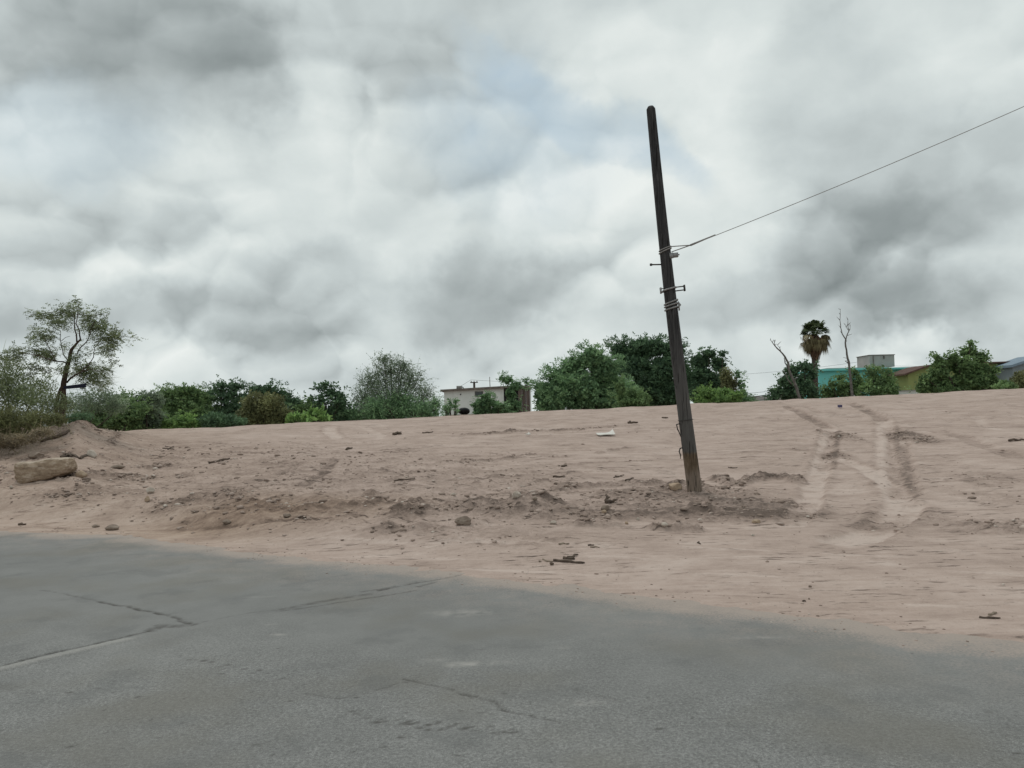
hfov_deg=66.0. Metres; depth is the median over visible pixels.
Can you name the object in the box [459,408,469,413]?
old tyre
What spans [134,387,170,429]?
bush
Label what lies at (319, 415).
plant
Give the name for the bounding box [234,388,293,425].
bush
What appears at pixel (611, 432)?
panel
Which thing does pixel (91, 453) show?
stone
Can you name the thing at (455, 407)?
shrub
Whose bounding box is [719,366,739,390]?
bush
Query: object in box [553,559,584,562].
stick
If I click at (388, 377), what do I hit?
tree
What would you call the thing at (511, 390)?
tree
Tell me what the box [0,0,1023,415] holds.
sky
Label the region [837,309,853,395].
dead tree
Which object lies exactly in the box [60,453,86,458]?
root
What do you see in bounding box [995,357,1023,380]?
blue roofed house
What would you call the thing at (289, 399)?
tree
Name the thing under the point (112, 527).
rock
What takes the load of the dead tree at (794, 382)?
on the ground
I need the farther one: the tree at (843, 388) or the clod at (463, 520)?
the tree at (843, 388)
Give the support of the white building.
on the ground
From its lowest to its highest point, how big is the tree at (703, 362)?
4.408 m
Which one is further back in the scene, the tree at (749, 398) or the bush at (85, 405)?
the tree at (749, 398)
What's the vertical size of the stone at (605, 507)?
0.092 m
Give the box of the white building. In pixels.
[440,385,530,415]
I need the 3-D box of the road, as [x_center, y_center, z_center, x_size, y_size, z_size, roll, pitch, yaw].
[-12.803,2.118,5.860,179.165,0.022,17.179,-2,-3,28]
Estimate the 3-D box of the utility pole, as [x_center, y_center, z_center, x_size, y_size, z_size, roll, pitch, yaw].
[2.809,-1.248,12.816,1.092,6.659,0.248,-1,-2,0]
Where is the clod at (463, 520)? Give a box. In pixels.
[455,516,470,525]
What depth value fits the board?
21.35 m
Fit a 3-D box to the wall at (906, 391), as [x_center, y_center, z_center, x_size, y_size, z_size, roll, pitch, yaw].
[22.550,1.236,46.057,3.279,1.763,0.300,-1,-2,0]
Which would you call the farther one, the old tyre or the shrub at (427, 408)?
the old tyre
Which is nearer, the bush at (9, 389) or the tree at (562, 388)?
the bush at (9, 389)
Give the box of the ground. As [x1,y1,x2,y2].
[0,388,1023,641]
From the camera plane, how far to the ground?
12.57 m
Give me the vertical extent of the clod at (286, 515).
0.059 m
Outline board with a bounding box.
[63,384,85,388]
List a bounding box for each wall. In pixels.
[754,396,780,400]
[869,390,917,395]
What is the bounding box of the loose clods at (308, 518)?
[0,411,1023,651]
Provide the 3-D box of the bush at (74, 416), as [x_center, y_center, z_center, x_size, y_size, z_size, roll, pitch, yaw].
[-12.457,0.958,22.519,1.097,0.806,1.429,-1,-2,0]
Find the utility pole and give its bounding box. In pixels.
[646,105,713,491]
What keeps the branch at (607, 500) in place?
on the ground
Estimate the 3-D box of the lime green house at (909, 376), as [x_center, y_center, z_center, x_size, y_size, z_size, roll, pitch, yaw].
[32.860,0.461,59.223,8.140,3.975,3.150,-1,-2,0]
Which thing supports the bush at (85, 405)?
on the ground
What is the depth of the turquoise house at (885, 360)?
62.67 m
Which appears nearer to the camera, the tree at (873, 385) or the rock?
the rock
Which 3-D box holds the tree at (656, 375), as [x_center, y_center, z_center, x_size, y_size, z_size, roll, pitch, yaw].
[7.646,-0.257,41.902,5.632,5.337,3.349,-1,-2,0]
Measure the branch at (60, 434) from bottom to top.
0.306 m
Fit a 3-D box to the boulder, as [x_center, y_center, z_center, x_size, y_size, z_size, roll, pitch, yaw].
[-8.985,1.672,15.203,1.017,0.496,0.647,-1,-2,-3]
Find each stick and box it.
[208,458,229,463]
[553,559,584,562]
[563,554,577,558]
[979,616,1000,618]
[1008,438,1023,441]
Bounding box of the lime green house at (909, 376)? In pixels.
[889,361,1009,392]
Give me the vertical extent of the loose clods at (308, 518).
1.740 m
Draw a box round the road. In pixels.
[0,531,1023,767]
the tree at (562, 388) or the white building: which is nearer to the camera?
the tree at (562, 388)
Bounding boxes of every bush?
[0,341,78,437]
[0,398,78,446]
[39,386,134,427]
[65,408,99,422]
[71,386,163,430]
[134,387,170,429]
[153,409,208,428]
[197,408,248,427]
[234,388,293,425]
[288,395,340,421]
[607,373,652,407]
[689,380,746,402]
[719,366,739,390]
[990,379,1019,388]
[1009,370,1023,388]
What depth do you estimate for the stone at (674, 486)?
12.70 m
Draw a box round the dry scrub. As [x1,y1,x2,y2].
[0,418,65,456]
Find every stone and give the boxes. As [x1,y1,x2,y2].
[75,470,86,477]
[86,450,96,457]
[146,487,154,493]
[222,519,230,523]
[512,491,520,498]
[601,505,608,510]
[669,483,681,490]
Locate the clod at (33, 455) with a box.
[28,452,43,458]
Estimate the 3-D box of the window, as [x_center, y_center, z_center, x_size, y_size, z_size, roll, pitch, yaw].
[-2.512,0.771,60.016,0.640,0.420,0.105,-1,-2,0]
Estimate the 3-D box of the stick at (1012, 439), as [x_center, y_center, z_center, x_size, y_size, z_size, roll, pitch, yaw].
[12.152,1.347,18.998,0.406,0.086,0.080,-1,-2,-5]
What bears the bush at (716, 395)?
on the ground
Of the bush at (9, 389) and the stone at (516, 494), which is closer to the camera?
the stone at (516, 494)
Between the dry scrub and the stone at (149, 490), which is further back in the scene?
the dry scrub
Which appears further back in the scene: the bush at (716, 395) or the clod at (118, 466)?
the bush at (716, 395)
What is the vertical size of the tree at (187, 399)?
3.355 m
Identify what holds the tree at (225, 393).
on the ground
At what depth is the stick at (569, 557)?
8.43 m
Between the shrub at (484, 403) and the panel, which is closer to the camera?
the panel
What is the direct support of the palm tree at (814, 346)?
on the ground
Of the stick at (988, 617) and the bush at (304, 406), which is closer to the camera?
the stick at (988, 617)
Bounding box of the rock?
[105,524,118,529]
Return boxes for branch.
[40,429,69,441]
[604,494,616,503]
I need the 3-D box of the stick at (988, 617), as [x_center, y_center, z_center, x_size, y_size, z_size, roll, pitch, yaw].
[3.547,1.737,5.851,0.144,0.024,0.024,-2,-2,16]
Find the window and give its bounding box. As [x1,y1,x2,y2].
[475,391,482,396]
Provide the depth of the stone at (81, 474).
15.15 m
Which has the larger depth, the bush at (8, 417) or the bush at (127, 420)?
the bush at (127, 420)
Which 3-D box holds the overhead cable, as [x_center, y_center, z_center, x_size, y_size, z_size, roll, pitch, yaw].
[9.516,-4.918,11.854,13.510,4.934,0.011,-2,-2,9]
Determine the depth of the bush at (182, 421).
32.74 m
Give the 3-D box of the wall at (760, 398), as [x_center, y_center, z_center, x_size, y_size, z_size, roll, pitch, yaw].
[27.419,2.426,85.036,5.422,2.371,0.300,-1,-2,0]
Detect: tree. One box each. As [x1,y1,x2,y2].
[0,295,143,417]
[150,381,220,427]
[197,374,262,427]
[243,378,307,414]
[308,380,359,421]
[347,348,444,417]
[496,369,529,412]
[524,339,642,410]
[601,331,700,405]
[684,345,732,402]
[731,367,758,401]
[763,358,823,400]
[770,338,801,398]
[799,319,831,389]
[819,366,867,397]
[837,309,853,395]
[854,362,902,395]
[903,338,1002,392]
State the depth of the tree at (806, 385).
41.78 m
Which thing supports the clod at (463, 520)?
on the ground
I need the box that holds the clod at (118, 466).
[111,465,125,468]
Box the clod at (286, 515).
[283,513,290,517]
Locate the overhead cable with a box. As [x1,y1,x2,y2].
[694,106,1023,243]
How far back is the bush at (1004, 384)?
36.70 m
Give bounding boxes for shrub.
[337,383,453,420]
[440,398,460,415]
[469,389,514,414]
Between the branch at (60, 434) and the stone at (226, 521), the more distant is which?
the branch at (60, 434)
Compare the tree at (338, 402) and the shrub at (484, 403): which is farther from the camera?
the shrub at (484, 403)
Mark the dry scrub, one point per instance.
(17, 440)
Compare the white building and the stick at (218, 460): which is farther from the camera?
the white building
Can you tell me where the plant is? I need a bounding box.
[284,403,332,423]
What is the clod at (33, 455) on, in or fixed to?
on the ground
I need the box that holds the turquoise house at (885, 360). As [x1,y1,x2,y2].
[799,354,907,398]
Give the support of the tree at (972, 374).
on the ground
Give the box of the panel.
[596,429,614,434]
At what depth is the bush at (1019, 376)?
37.74 m
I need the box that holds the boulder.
[13,457,77,483]
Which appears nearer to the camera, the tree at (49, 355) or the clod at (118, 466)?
the clod at (118, 466)
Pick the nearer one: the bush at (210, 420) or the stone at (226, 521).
the stone at (226, 521)
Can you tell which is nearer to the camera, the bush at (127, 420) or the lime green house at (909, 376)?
the bush at (127, 420)
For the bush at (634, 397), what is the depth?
35.21 m

